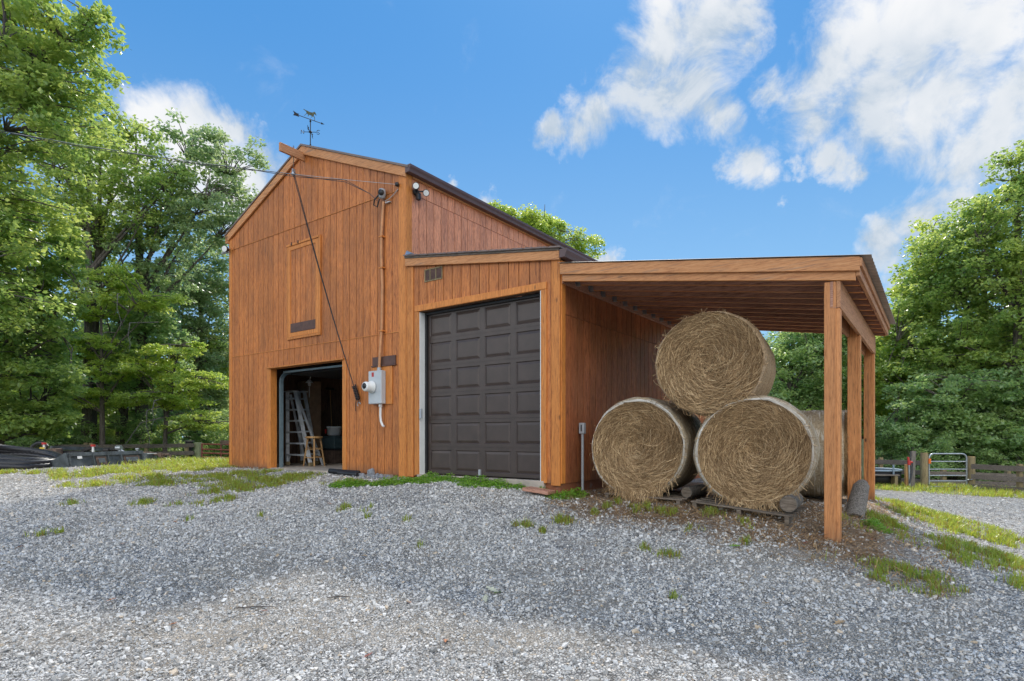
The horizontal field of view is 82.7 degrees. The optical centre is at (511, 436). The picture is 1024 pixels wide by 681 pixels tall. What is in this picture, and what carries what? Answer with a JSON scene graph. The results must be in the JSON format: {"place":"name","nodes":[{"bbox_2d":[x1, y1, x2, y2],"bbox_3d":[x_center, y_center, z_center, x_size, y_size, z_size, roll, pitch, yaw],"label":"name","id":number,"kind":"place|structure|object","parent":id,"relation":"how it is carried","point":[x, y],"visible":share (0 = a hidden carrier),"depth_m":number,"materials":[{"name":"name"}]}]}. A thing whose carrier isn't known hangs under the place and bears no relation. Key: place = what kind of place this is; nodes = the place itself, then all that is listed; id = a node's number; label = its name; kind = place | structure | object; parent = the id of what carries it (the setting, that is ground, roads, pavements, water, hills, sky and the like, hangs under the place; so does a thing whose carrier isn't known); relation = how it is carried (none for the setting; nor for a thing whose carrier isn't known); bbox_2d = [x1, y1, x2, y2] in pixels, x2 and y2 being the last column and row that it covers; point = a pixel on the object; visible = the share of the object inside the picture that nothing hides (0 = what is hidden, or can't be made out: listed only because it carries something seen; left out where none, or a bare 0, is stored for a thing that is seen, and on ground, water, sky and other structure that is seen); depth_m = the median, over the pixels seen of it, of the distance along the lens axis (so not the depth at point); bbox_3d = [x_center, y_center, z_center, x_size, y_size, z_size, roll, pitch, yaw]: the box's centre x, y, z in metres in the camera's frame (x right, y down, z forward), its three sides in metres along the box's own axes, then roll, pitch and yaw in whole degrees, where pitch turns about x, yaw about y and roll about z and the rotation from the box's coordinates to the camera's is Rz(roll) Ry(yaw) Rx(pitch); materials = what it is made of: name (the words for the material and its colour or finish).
{"place":"outdoors","nodes":[
{"label":"outdoors","id":0,"kind":"place"},
{"bbox_2d":[0,450,1023,680],"bbox_3d":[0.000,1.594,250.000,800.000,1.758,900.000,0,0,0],"label":"ground","id":1,"kind":"structure","parent":0,"point":[905,496],"depth_m":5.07,"materials":[{"name":"grey gravel"}]},
{"bbox_2d":[0,444,61,469],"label":"coiled pipe","id":2,"kind":"object","parent":1,"relation":"on","point":[14,457],"visible":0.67,"depth_m":13.95,"materials":[{"name":"black plastic"}]},
{"bbox_2d":[0,265,61,394],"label":"broadleaf tree","id":3,"kind":"object","parent":1,"relation":"on","point":[13,392],"visible":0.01,"depth_m":29.59,"materials":[{"name":"green plant"}]},
{"bbox_2d":[0,198,107,443],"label":"broadleaf tree","id":4,"kind":"object","parent":1,"relation":"on","point":[37,414],"visible":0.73,"depth_m":19.79,"materials":[{"name":"green plant"}]},
{"bbox_2d":[5,403,109,451],"bbox_3d":[-20.591,-0.134,25.486,5.121,3.433,4.543,0,0,0],"label":"bush","id":5,"kind":"object","parent":1,"relation":"on","point":[30,441],"visible":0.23,"depth_m":25.45,"materials":[{"name":"green plant"}]},
{"bbox_2d":[0,0,130,344],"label":"broadleaf tree","id":6,"kind":"object","parent":1,"relation":"on","point":[37,86],"visible":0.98,"depth_m":17.05,"materials":[{"name":"green plant"}]},
{"bbox_2d":[30,441,102,453],"bbox_3d":[-13.229,0.429,17.723,2.100,0.581,1.607,0,0,0],"label":"tractor implement","id":7,"kind":"object","parent":1,"relation":"on","point":[70,449],"visible":0.51,"depth_m":17.23,"materials":[{"name":"metal"}]},
{"bbox_2d":[61,310,116,439],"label":"broadleaf tree","id":8,"kind":"object","parent":1,"relation":"on","point":[98,358],"visible":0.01,"depth_m":37.34,"materials":[{"name":"green plant"}]},
{"bbox_2d":[51,450,143,466],"bbox_3d":[-10.739,0.579,15.064,0.895,0.388,2.112,0,0,14],"label":"loader bucket","id":9,"kind":"object","parent":1,"relation":"on","point":[74,459],"visible":0.85,"depth_m":14.64,"materials":[{"name":"metal"}]},
{"bbox_2d":[11,261,190,451],"bbox_3d":[-17.423,-2.889,24.810,6.972,8.834,3.834,0,0,0],"label":"broadleaf tree","id":10,"kind":"object","parent":1,"relation":"on","point":[101,373],"visible":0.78,"depth_m":24.76,"materials":[{"name":"green plant"}]},
{"bbox_2d":[4,86,208,451],"bbox_3d":[-18.791,-7.090,26.566,9.283,17.359,5.093,0,0,0],"label":"broadleaf tree","id":11,"kind":"object","parent":1,"relation":"on","point":[116,173],"visible":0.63,"depth_m":26.04,"materials":[{"name":"green plant"}]},
{"bbox_2d":[19,443,193,459],"bbox_3d":[-16.882,0.822,24.074,8.462,1.122,0.234,0,0,10],"label":"rail fence","id":12,"kind":"object","parent":1,"relation":"on","point":[185,452],"visible":0.32,"depth_m":23.61,"materials":[{"name":"brown wood"}]},
{"bbox_2d":[74,327,159,443],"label":"broadleaf tree","id":13,"kind":"object","parent":1,"relation":"on","point":[109,431],"visible":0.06,"depth_m":30.60,"materials":[{"name":"green plant"}]},
{"bbox_2d":[50,255,199,443],"bbox_3d":[-18.645,-3.435,28.027,6.220,10.167,5.245,0,0,32],"label":"broadleaf tree","id":14,"kind":"object","parent":1,"relation":"on","point":[163,329],"visible":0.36,"depth_m":27.42,"materials":[{"name":"green plant"}]},
{"bbox_2d":[103,445,171,461],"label":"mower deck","id":15,"kind":"structure","parent":1,"relation":"on","point":[148,455],"depth_m":17.95,"materials":[{"name":"metal"}]},
{"bbox_2d":[105,408,193,458],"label":"broadleaf tree","id":16,"kind":"object","parent":1,"relation":"on","point":[154,438],"visible":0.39,"depth_m":26.83,"materials":[{"name":"green plant"}]},
{"bbox_2d":[104,340,228,458],"bbox_3d":[-14.683,-1.327,25.331,4.711,5.799,4.851,0,0,44],"label":"broadleaf tree","id":17,"kind":"object","parent":1,"relation":"on","point":[200,420],"visible":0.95,"depth_m":25.11,"materials":[{"name":"green plant"}]},
{"bbox_2d":[83,107,271,450],"bbox_3d":[-16.302,-6.765,27.572,7.853,16.853,7.076,0,0,29],"label":"broadleaf tree","id":18,"kind":"object","parent":1,"relation":"on","point":[202,202],"visible":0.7,"depth_m":27.51,"materials":[{"name":"green plant"}]},
{"bbox_2d":[127,215,228,441],"bbox_3d":[-18.031,-5.374,32.896,5.872,14.278,6.013,0,0,32],"label":"broadleaf tree","id":19,"kind":"object","parent":1,"relation":"on","point":[200,327],"visible":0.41,"depth_m":32.24,"materials":[{"name":"green plant"}]},
{"bbox_2d":[184,440,194,457],"bbox_3d":[-13.311,0.767,24.000,0.320,1.202,0.220,0,0,0],"label":"fence post","id":20,"kind":"object","parent":1,"relation":"on","point":[190,448],"visible":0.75,"depth_m":23.93,"materials":[{"name":"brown wood"}]},
{"bbox_2d":[163,333,228,437],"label":"broadleaf tree","id":21,"kind":"object","parent":1,"relation":"on","point":[211,345],"visible":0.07,"depth_m":33.12,"materials":[{"name":"green plant"}]},
{"bbox_2d":[194,442,201,457],"bbox_3d":[-12.748,0.781,23.600,0.312,1.101,0.310,0,0,0],"label":"gate post","id":22,"kind":"object","parent":1,"relation":"on","point":[197,449],"visible":0.6,"depth_m":23.47,"materials":[{"name":"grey wood"}]},
{"bbox_2d":[201,440,228,457],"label":"tube gate","id":23,"kind":"structure","parent":22,"relation":"attached to","point":[224,442],"depth_m":23.39,"materials":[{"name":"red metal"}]},
{"bbox_2d":[175,407,228,456],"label":"broadleaf tree","id":24,"kind":"object","parent":1,"relation":"on","point":[201,432],"visible":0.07,"depth_m":30.03,"materials":[{"name":"green plant"}]},
{"bbox_2d":[201,417,228,458],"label":"broadleaf tree","id":25,"kind":"object","parent":1,"relation":"on","point":[210,435],"visible":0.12,"depth_m":27.51,"materials":[{"name":"green plant"}]},
{"bbox_2d":[236,606,271,607],"bbox_3d":[-2.200,1.453,4.961,0.301,0.018,0.011,0,0,-4],"label":"twig","id":26,"kind":"object","parent":1,"relation":"on","point":[253,606],"visible":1,"depth_m":4.96,"materials":[{"name":"grey wood"}]},
{"bbox_2d":[328,468,360,476],"bbox_3d":[-3.249,0.695,11.203,0.989,0.124,0.221,0,0,36],"label":"drain pipe","id":27,"kind":"object","parent":1,"relation":"on","point":[344,472],"visible":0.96,"depth_m":11.06,"materials":[{"name":"black plastic"}]},
{"bbox_2d":[367,468,374,476],"bbox_3d":[-2.620,0.678,10.819,0.143,0.193,0.085,0,0,18],"label":"rock","id":28,"kind":"object","parent":1,"relation":"on","point":[370,471],"visible":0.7,"depth_m":10.79,"materials":[{"name":"grey stone"}]},
{"bbox_2d":[482,594,487,601],"bbox_3d":[-0.237,1.431,5.154,0.076,0.020,0.130,-15,17,0],"label":"fallen leaf","id":29,"kind":"object","parent":1,"relation":"on","point":[485,597],"visible":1,"depth_m":5.16,"materials":[{"name":"white plant"}]},
{"bbox_2d":[486,586,498,591],"bbox_3d":[-0.180,1.406,5.356,0.160,0.009,0.089,12,20,42],"label":"fallen leaf","id":30,"kind":"object","parent":1,"relation":"on","point":[492,589],"visible":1,"depth_m":5.36,"materials":[{"name":"white plant"}]},
{"bbox_2d":[0,461,1023,599],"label":"grass","id":31,"kind":"structure","parent":1,"relation":"on","point":[955,526],"depth_m":8.50,"materials":[{"name":"green plant"}]},
{"bbox_2d":[19,302,1012,457],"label":"wood","id":32,"kind":"object","parent":1,"relation":"on","point":[184,439],"depth_m":43.73,"materials":[{"name":"green plant"}]},
{"bbox_2d":[522,486,554,494],"bbox_3d":[0.394,0.796,8.571,0.422,0.091,0.260,0,0,29],"label":"step board","id":33,"kind":"object","parent":1,"relation":"on","point":[544,491],"visible":0.98,"depth_m":8.49,"materials":[{"name":"brown wood"}]},
{"bbox_2d":[488,199,606,258],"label":"broadleaf tree","id":34,"kind":"object","parent":1,"relation":"on","point":[545,223],"visible":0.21,"depth_m":37.34,"materials":[{"name":"green plant"}]},
{"bbox_2d":[224,142,895,542],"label":"barn","id":35,"kind":"structure","parent":1,"relation":"on","point":[518,348],"depth_m":10.29,"materials":[{"name":"brown wood"}]},
{"bbox_2d":[0,130,398,200],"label":"power line","id":36,"kind":"object","parent":35,"relation":"attached to","point":[215,165],"visible":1,"depth_m":10.92,"materials":[{"name":"black plastic"}]},
{"bbox_2d":[221,245,228,254],"bbox_3d":[-6.939,-4.494,14.154,0.554,0.159,0.232,0,0,61],"label":"floodlight","id":37,"kind":"object","parent":35,"relation":"attached to","point":[225,249],"visible":1,"depth_m":13.94,"materials":[{"name":"grey paint"}]},
{"bbox_2d":[286,234,320,339],"bbox_3d":[-4.408,-3.130,12.286,1.182,2.080,0.049,0,0,36],"label":"loft door","id":38,"kind":"structure","parent":35,"relation":"in","point":[303,275],"depth_m":12.28,"materials":[{"name":"brown wood"}]},
{"bbox_2d":[284,390,323,465],"bbox_3d":[-5.101,-0.211,14.207,1.260,1.839,0.495,0,0,36],"label":"stepladder","id":39,"kind":"object","parent":35,"relation":"on","point":[299,409],"visible":0.94,"depth_m":14.27,"materials":[{"name":"metal"}]},
{"bbox_2d":[293,109,322,144],"bbox_3d":[-4.334,-6.562,12.439,0.311,0.844,0.662,0,0,36],"label":"weathervane","id":40,"kind":"object","parent":35,"relation":"on","point":[308,113],"visible":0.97,"depth_m":12.46,"materials":[{"name":"black metal"}]},
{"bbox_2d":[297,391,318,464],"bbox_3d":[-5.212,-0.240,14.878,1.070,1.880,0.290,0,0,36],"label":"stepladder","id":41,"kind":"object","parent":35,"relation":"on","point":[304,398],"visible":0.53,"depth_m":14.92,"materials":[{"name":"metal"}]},
{"bbox_2d":[297,381,320,462],"bbox_3d":[-5.366,-0.375,15.396,0.550,2.150,0.355,0,0,36],"label":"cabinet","id":42,"kind":"object","parent":35,"relation":"on","point":[314,401],"visible":0.44,"depth_m":15.25,"materials":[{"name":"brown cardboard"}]},
{"bbox_2d":[305,377,312,396],"bbox_3d":[-5.152,-1.452,14.817,0.289,0.903,0.195,0,0,62],"label":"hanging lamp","id":43,"kind":"object","parent":35,"relation":"hanging from","point":[309,381],"visible":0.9,"depth_m":14.83,"materials":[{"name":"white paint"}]},
{"bbox_2d":[303,436,324,465],"bbox_3d":[-4.704,0.349,13.834,0.397,0.708,0.397,0,0,28],"label":"stool","id":44,"kind":"object","parent":35,"relation":"on","point":[313,447],"visible":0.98,"depth_m":13.75,"materials":[{"name":"brown wood"}]},
{"bbox_2d":[291,147,360,410],"bbox_3d":[-3.732,-3.269,11.636,1.904,5.554,0.108,0,0,29],"label":"hoist tackle","id":45,"kind":"object","parent":35,"relation":"hanging from","point":[356,393],"visible":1,"depth_m":11.64,"materials":[{"name":"fabric"}]},
{"bbox_2d":[325,387,333,426],"bbox_3d":[-5.046,-0.530,16.187,0.095,1.660,0.280,0,0,36],"label":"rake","id":46,"kind":"object","parent":35,"relation":"on","point":[328,388],"visible":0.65,"depth_m":16.19,"materials":[{"name":"brown wood"}]},
{"bbox_2d":[321,449,341,462],"bbox_3d":[-4.771,0.512,15.491,0.830,0.375,0.530,0,0,36],"label":"storage bin","id":47,"kind":"object","parent":35,"relation":"on","point":[332,455],"visible":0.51,"depth_m":15.19,"materials":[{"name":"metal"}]},
{"bbox_2d":[321,436,341,448],"bbox_3d":[-4.771,0.152,15.491,0.830,0.335,0.530,0,0,36],"label":"storage bin","id":48,"kind":"object","parent":47,"relation":"on","point":[331,442],"visible":0.58,"depth_m":15.20,"materials":[{"name":"teal plastic"}]},
{"bbox_2d":[325,427,341,435],"bbox_3d":[-4.695,-0.142,15.374,0.407,0.235,0.390,0,0,36],"label":"bucket","id":49,"kind":"object","parent":48,"relation":"on","point":[333,431],"visible":1,"depth_m":15.23,"materials":[{"name":"white paint"}]},
{"bbox_2d":[362,365,392,426],"bbox_3d":[-2.505,-0.775,10.723,0.530,1.211,0.336,0,0,36],"label":"electric meter","id":50,"kind":"object","parent":35,"relation":"attached to","point":[378,386],"visible":1,"depth_m":10.74,"materials":[{"name":"grey metal"}]},
{"bbox_2d":[371,355,396,367],"bbox_3d":[-2.386,-1.397,10.817,0.660,0.185,0.044,0,0,36],"label":"wall patch","id":51,"kind":"object","parent":35,"relation":"attached to","point":[390,360],"depth_m":10.78,"materials":[{"name":"brown wood"}]},
{"bbox_2d":[373,188,397,369],"bbox_3d":[-2.322,-2.910,10.694,0.557,3.380,0.178,0,0,36],"label":"service conduit","id":52,"kind":"object","parent":35,"relation":"attached to","point":[381,193],"visible":0.98,"depth_m":10.79,"materials":[{"name":"brown metal"}]},
{"bbox_2d":[413,182,428,200],"bbox_3d":[-1.680,-4.446,10.627,0.221,0.263,0.364,0,0,36],"label":"floodlight","id":53,"kind":"object","parent":35,"relation":"attached to","point":[416,193],"visible":1,"depth_m":10.61,"materials":[{"name":"black plastic"}]},
{"bbox_2d":[419,293,539,478],"bbox_3d":[-0.533,-0.770,9.627,2.547,2.860,0.285,0,0,36],"label":"garage door","id":54,"kind":"structure","parent":35,"relation":"in","point":[482,361],"depth_m":9.65,"materials":[{"name":"metal"}]},
{"bbox_2d":[579,423,585,491],"bbox_3d":[1.085,0.420,8.976,0.090,1.260,0.073,0,0,36],"label":"conduit riser","id":55,"kind":"object","parent":35,"relation":"attached to","point":[582,429],"visible":0.82,"depth_m":8.96,"materials":[{"name":"grey paint"}]},
{"bbox_2d":[327,470,892,533],"bbox_3d":[0.842,0.879,8.773,8.302,0.597,1.068,0,0,22],"label":"clover","id":56,"kind":"object","parent":1,"relation":"on","point":[427,479],"visible":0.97,"depth_m":9.39,"materials":[{"name":"green plant"}]},
{"bbox_2d":[604,490,707,505],"bbox_3d":[2.113,0.885,8.519,1.150,0.144,1.100,0,0,36],"label":"pallet","id":57,"kind":"object","parent":1,"relation":"on","point":[676,495],"visible":0.43,"depth_m":8.18,"materials":[{"name":"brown wood"}]},
{"bbox_2d":[589,397,701,502],"bbox_3d":[2.036,0.221,8.652,1.426,1.569,1.455,0,0,30],"label":"hay bale","id":58,"kind":"object","parent":57,"relation":"on","point":[643,447],"visible":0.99,"depth_m":8.08,"materials":[{"name":"plant"}]},
{"bbox_2d":[681,484,707,497],"bbox_3d":[2.553,0.760,8.138,0.150,0.146,0.560,0,0,40],"label":"log chock","id":59,"kind":"object","parent":57,"relation":"on","point":[692,491],"visible":1,"depth_m":8.00,"materials":[{"name":"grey wood"}]},
{"bbox_2d":[533,483,961,599],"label":"straw litter","id":60,"kind":"object","parent":1,"relation":"on","point":[769,523],"visible":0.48,"depth_m":6.81,"materials":[{"name":"brown plant"}]},
{"bbox_2d":[691,495,807,525],"bbox_3d":[3.129,0.946,7.655,1.200,0.222,1.100,0,0,36],"label":"pallet","id":61,"kind":"object","parent":1,"relation":"on","point":[789,517],"visible":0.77,"depth_m":7.27,"materials":[{"name":"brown wood"}]},
{"bbox_2d":[692,394,820,516],"bbox_3d":[3.299,0.251,7.814,1.478,1.551,1.443,0,0,29],"label":"hay bale","id":62,"kind":"object","parent":61,"relation":"on","point":[759,452],"visible":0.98,"depth_m":7.22,"materials":[{"name":"plant"}]},
{"bbox_2d":[652,309,775,417],"bbox_3d":[2.831,-0.954,8.079,1.443,1.442,1.427,0,0,29],"label":"hay bale","id":63,"kind":"object","parent":62,"relation":"on","point":[707,363],"visible":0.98,"depth_m":7.50,"materials":[{"name":"plant"}]},
{"bbox_2d":[779,493,802,511],"bbox_3d":[3.453,0.803,7.186,0.210,0.210,0.541,0,0,32],"label":"log chock","id":64,"kind":"object","parent":61,"relation":"on","point":[789,503],"visible":0.94,"depth_m":6.97,"materials":[{"name":"grey wood"}]},
{"bbox_2d":[762,331,883,418],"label":"broadleaf tree","id":65,"kind":"object","parent":1,"relation":"on","point":[804,357],"visible":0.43,"depth_m":30.13,"materials":[{"name":"green plant"}]},
{"bbox_2d":[803,496,846,504],"bbox_3d":[4.490,1.000,8.927,1.100,0.187,1.000,0,0,36],"label":"pallet","id":66,"kind":"object","parent":1,"relation":"on","point":[819,499],"visible":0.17,"depth_m":8.82,"materials":[{"name":"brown wood"}]},
{"bbox_2d":[799,409,850,497],"bbox_3d":[4.438,0.264,9.113,1.593,1.373,1.376,0,0,30],"label":"hay bale","id":67,"kind":"object","parent":66,"relation":"on","point":[815,418],"visible":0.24,"depth_m":8.46,"materials":[{"name":"plant"}]},
{"bbox_2d":[833,619,844,624],"bbox_3d":[2.598,1.474,4.618,0.120,0.014,0.072,-14,11,-10],"label":"fallen leaf","id":68,"kind":"object","parent":1,"relation":"on","point":[838,622],"visible":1,"depth_m":4.62,"materials":[{"name":"brown plant"}]},
{"bbox_2d":[845,479,869,518],"bbox_3d":[4.644,0.836,7.822,0.228,0.485,0.659,0,0,39],"label":"split log","id":69,"kind":"object","parent":1,"relation":"on","point":[857,500],"visible":0.95,"depth_m":7.76,"materials":[{"name":"grey wood"}]},
{"bbox_2d":[861,439,863,479],"bbox_3d":[11.508,0.926,19.000,0.200,1.688,0.200,0,0,0],"label":"fence post","id":70,"kind":"object","parent":1,"relation":"on","point":[862,446],"visible":0.31,"depth_m":18.96,"materials":[{"name":"grey wood"}]},
{"bbox_2d":[818,338,914,448],"bbox_3d":[19.736,-2.868,32.895,5.078,10.700,4.498,0,0,36],"label":"broadleaf tree","id":71,"kind":"object","parent":1,"relation":"on","point":[881,410],"visible":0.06,"depth_m":31.95,"materials":[{"name":"green plant"}]},
{"bbox_2d":[861,416,882,457],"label":"broadleaf tree","id":72,"kind":"object","parent":1,"relation":"on","point":[862,434],"visible":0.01,"depth_m":29.26,"materials":[{"name":"green plant"}]},
{"bbox_2d":[861,465,902,484],"bbox_3d":[12.698,1.341,20.483,1.790,0.780,1.825,0,0,0],"label":"stock tank","id":73,"kind":"object","parent":1,"relation":"on","point":[886,479],"visible":0.38,"depth_m":19.69,"materials":[{"name":"silver metal"}]},
{"bbox_2d":[875,474,899,485],"bbox_3d":[12.442,1.521,19.600,1.030,0.490,0.320,0,0,0],"label":"bench","id":74,"kind":"object","parent":1,"relation":"on","point":[894,478],"visible":0.43,"depth_m":19.49,"materials":[{"name":"brown wood"}]},
{"bbox_2d":[861,457,919,483],"bbox_3d":[14.052,1.359,21.950,0.183,1.124,3.352,0,0,-22],"label":"rail fence","id":75,"kind":"object","parent":1,"relation":"on","point":[880,461],"visible":0.13,"depth_m":21.43,"materials":[{"name":"brown wood"}]},
{"bbox_2d":[904,464,907,486],"bbox_3d":[13.150,1.383,19.400,0.090,0.915,0.090,0,0,0],"label":"stake","id":76,"kind":"object","parent":1,"relation":"on","point":[905,474],"visible":0.58,"depth_m":19.38,"materials":[{"name":"brown wood"}]},
{"bbox_2d":[907,457,912,484],"bbox_3d":[13.183,1.234,19.264,0.178,1.114,0.172,0,0,0],"label":"yard hydrant","id":77,"kind":"object","parent":1,"relation":"on","point":[909,462],"visible":0.91,"depth_m":19.27,"materials":[{"name":"metal"}]},
{"bbox_2d":[861,211,959,479],"bbox_3d":[20.283,-4.394,28.997,6.027,13.578,4.044,0,0,0],"label":"broadleaf tree","id":78,"kind":"object","parent":1,"relation":"on","point":[894,290],"visible":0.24,"depth_m":28.68,"materials":[{"name":"green plant"}]},
{"bbox_2d":[910,451,915,487],"bbox_3d":[13.483,1.170,19.600,0.200,1.368,0.080,0,0,0],"label":"fence post","id":79,"kind":"object","parent":1,"relation":"on","point":[913,456],"visible":0.57,"depth_m":19.56,"materials":[{"name":"grey wood"}]},
{"bbox_2d":[875,423,965,478],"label":"broadleaf tree","id":80,"kind":"object","parent":1,"relation":"on","point":[941,444],"visible":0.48,"depth_m":24.25,"materials":[{"name":"green plant"}]},
{"bbox_2d":[875,412,965,479],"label":"broadleaf tree","id":81,"kind":"object","parent":1,"relation":"on","point":[884,449],"visible":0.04,"depth_m":28.82,"materials":[{"name":"green plant"}]},
{"bbox_2d":[920,453,927,486],"bbox_3d":[14.163,1.218,20.000,0.240,1.305,0.230,0,0,0],"label":"gate post","id":82,"kind":"object","parent":1,"relation":"on","point":[923,468],"visible":0.81,"depth_m":19.90,"materials":[{"name":"brown wood"}]},
{"bbox_2d":[928,453,966,486],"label":"tube gate","id":83,"kind":"structure","parent":82,"relation":"attached to","point":[929,469],"depth_m":19.98,"materials":[{"name":"metal"}]},
{"bbox_2d":[863,366,1023,479],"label":"broadleaf tree","id":84,"kind":"object","parent":1,"relation":"on","point":[945,407],"visible":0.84,"depth_m":24.45,"materials":[{"name":"green plant"}]},
{"bbox_2d":[875,195,1023,480],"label":"broadleaf tree","id":85,"kind":"object","parent":1,"relation":"on","point":[948,291],"visible":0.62,"depth_m":26.59,"materials":[{"name":"green plant"}]},
{"bbox_2d":[967,456,975,485],"bbox_3d":[15.773,1.300,20.000,0.292,1.225,0.290,0,0,0],"label":"gate post","id":86,"kind":"object","parent":1,"relation":"on","point":[970,461],"visible":0.68,"depth_m":19.92,"materials":[{"name":"brown wood"}]},
{"bbox_2d":[930,470,1023,486],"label":"rail fence","id":87,"kind":"object","parent":1,"relation":"on","point":[993,483],"visible":0.39,"depth_m":21.09,"materials":[{"name":"brown wood"}]},
{"bbox_2d":[943,139,1023,407],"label":"broadleaf tree","id":88,"kind":"object","parent":1,"relation":"on","point":[983,266],"visible":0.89,"depth_m":24.88,"materials":[{"name":"green plant"}]},
{"bbox_2d":[949,427,1023,481],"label":"broadleaf tree","id":89,"kind":"object","parent":1,"relation":"on","point":[1012,458],"visible":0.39,"depth_m":23.48,"materials":[{"name":"green plant"}]},
{"bbox_2d":[955,363,1023,455],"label":"broadleaf tree","id":90,"kind":"object","parent":1,"relation":"on","point":[1018,412],"visible":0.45,"depth_m":23.80,"materials":[{"name":"green plant"}]},
{"bbox_2d":[971,464,1023,491],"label":"rail fence","id":91,"kind":"object","parent":1,"relation":"on","point":[1018,479],"visible":0.72,"depth_m":18.92,"materials":[{"name":"brown wood"}]},
{"bbox_2d":[1,0,1023,436],"label":"sky","id":92,"kind":"structure","parent":0,"point":[659,129],"materials":[{"name":"blue"}]},
{"bbox_2d":[108,456,1023,498],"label":"grass","id":93,"kind":"structure","parent":0,"point":[966,488],"depth_m":17.99,"materials":[{"name":"green plant"}]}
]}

